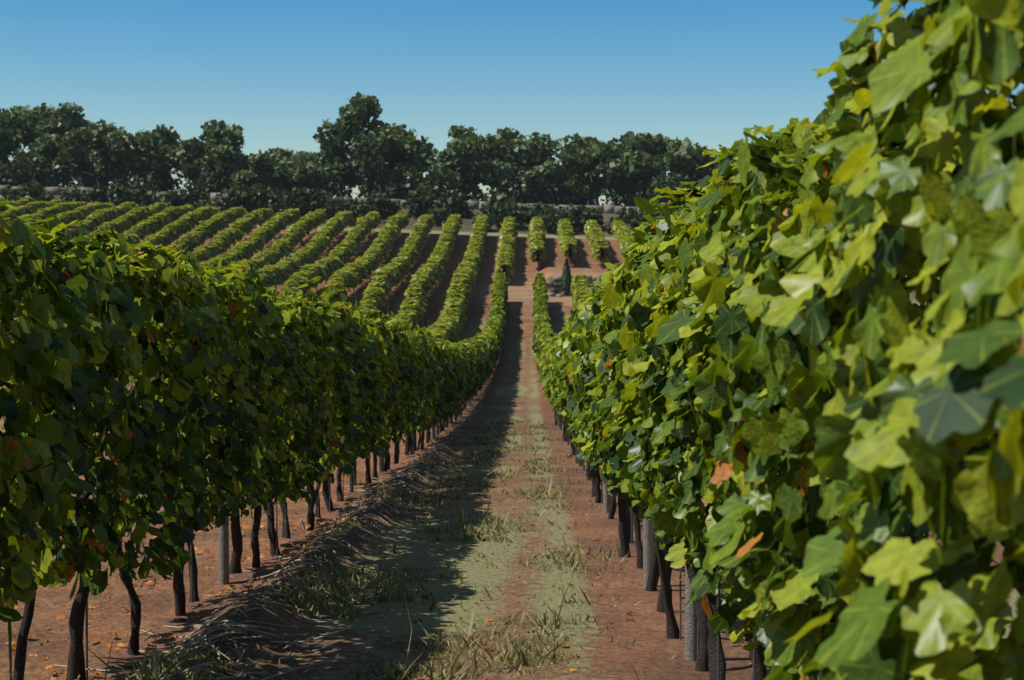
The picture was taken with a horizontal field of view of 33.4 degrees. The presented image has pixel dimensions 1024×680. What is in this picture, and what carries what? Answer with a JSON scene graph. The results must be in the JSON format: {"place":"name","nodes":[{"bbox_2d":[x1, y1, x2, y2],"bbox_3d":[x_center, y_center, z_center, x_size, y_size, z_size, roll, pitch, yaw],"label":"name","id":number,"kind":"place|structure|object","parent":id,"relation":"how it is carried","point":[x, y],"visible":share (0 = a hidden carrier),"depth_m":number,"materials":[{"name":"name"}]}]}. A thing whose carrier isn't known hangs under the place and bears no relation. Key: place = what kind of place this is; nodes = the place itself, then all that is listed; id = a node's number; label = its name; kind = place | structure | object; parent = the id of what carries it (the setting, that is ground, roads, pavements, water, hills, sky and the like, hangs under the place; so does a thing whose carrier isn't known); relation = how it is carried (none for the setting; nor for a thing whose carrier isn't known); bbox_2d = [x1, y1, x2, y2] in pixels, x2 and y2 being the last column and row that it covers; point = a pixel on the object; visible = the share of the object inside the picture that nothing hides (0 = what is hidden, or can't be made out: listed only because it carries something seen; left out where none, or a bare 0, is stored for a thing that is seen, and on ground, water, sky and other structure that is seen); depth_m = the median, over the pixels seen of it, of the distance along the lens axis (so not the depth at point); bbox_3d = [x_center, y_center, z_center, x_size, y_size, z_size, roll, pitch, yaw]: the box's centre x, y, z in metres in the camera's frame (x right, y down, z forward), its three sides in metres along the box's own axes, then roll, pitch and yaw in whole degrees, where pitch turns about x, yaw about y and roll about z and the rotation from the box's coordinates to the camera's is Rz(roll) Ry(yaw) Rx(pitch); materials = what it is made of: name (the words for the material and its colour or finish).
{"place":"outdoors","nodes":[
{"label":"outdoors","id":0,"kind":"place"},
{"bbox_2d":[105,238,593,355],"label":"vine shoots","id":1,"kind":"object","parent":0,"point":[355,292],"visible":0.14,"depth_m":19.84,"materials":[{"name":"green plant"}]},
{"bbox_2d":[0,194,1019,679],"bbox_3d":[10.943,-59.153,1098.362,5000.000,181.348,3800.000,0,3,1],"label":"ground","id":2,"kind":"structure","parent":0,"point":[512,380],"depth_m":11.89,"materials":[{"name":"brown soil"}]},
{"bbox_2d":[54,403,499,679],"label":"pruned twigs","id":3,"kind":"object","parent":2,"relation":"on","point":[196,637],"visible":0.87,"depth_m":9.94,"materials":[{"name":"beige wood"}]},
{"bbox_2d":[6,204,603,389],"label":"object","id":4,"kind":"object","parent":2,"relation":"on","point":[538,255],"visible":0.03,"depth_m":154.27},
{"bbox_2d":[621,0,1023,679],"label":"vine leaves","id":5,"kind":"object","parent":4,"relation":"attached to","point":[857,432],"visible":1,"depth_m":2.30,"materials":[{"name":"green plant"}]},
{"bbox_2d":[0,392,632,679],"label":"fallen leaves","id":6,"kind":"object","parent":2,"relation":"on","point":[230,586],"visible":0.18,"depth_m":11.15,"materials":[{"name":"brown plant"}]},
{"bbox_2d":[0,185,639,213],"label":"boundary wall","id":7,"kind":"structure","parent":2,"relation":"on","point":[608,208],"depth_m":196.44,"materials":[{"name":"grey stone"}]},
{"bbox_2d":[22,223,634,450],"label":"posts","id":8,"kind":"object","parent":2,"relation":"on","point":[391,291],"visible":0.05,"depth_m":149.73,"materials":[{"name":"brown wood"}]},
{"bbox_2d":[2,415,678,679],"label":"grass","id":9,"kind":"structure","parent":2,"relation":"on","point":[156,672],"depth_m":10.78,"materials":[{"name":"green plant"}]},
{"bbox_2d":[0,148,694,234],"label":"bank shrubs","id":10,"kind":"object","parent":2,"relation":"on","point":[452,187],"visible":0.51,"depth_m":192.10,"materials":[{"name":"green plant"}]},
{"bbox_2d":[5,116,702,206],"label":"tree trunks","id":11,"kind":"object","parent":2,"relation":"on","point":[595,190],"visible":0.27,"depth_m":207.14,"materials":[{"name":"brown wood"}]},
{"bbox_2d":[0,91,719,197],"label":"trees","id":12,"kind":"object","parent":11,"relation":"attached to","point":[632,156],"visible":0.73,"depth_m":209.68,"materials":[{"name":"green plant"}]},
{"bbox_2d":[12,390,788,679],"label":"grapevine trunks","id":13,"kind":"object","parent":2,"relation":"on","point":[706,659],"visible":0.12,"depth_m":9.76,"materials":[{"name":"brown wood"}]},
{"bbox_2d":[8,404,792,679],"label":"vine stakes","id":14,"kind":"object","parent":2,"relation":"on","point":[86,641],"depth_m":9.02,"materials":[{"name":"grey wood"}]},
{"bbox_2d":[0,175,802,641],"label":"vine leaves","id":15,"kind":"object","parent":2,"relation":"on","point":[166,425],"visible":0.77,"depth_m":7.69,"materials":[{"name":"green plant"}]},
{"bbox_2d":[230,272,610,483],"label":"vine leaves","id":16,"kind":"object","parent":2,"relation":"on","point":[373,405],"visible":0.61,"depth_m":17.66,"materials":[{"name":"green plant"}]},
{"bbox_2d":[0,197,946,348],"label":"vineyard rows","id":17,"kind":"object","parent":2,"relation":"on","point":[452,318],"visible":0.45,"depth_m":152.25,"materials":[{"name":"green plant"}]},
{"bbox_2d":[417,272,561,428],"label":"vine leaves","id":18,"kind":"object","parent":2,"relation":"on","point":[468,366],"visible":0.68,"depth_m":51.87,"materials":[{"name":"green plant"}]},
{"bbox_2d":[217,302,777,660],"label":"trellis posts","id":19,"kind":"object","parent":2,"relation":"on","point":[691,621],"visible":0.05,"depth_m":11.36,"materials":[{"name":"grey wood"}]},
{"bbox_2d":[561,258,571,296],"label":"cypress","id":20,"kind":"object","parent":2,"relation":"on","point":[566,279],"depth_m":133.85,"materials":[{"name":"green plant"}]},
{"bbox_2d":[546,275,601,296],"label":"dry stone wall","id":21,"kind":"structure","parent":2,"relation":"on","point":[555,283],"depth_m":135.43,"materials":[{"name":"grey stone"}]},
{"bbox_2d":[0,0,1023,204],"label":"sky","id":22,"kind":"structure","parent":0,"point":[705,72],"materials":[{"name":"blue"}]}
]}

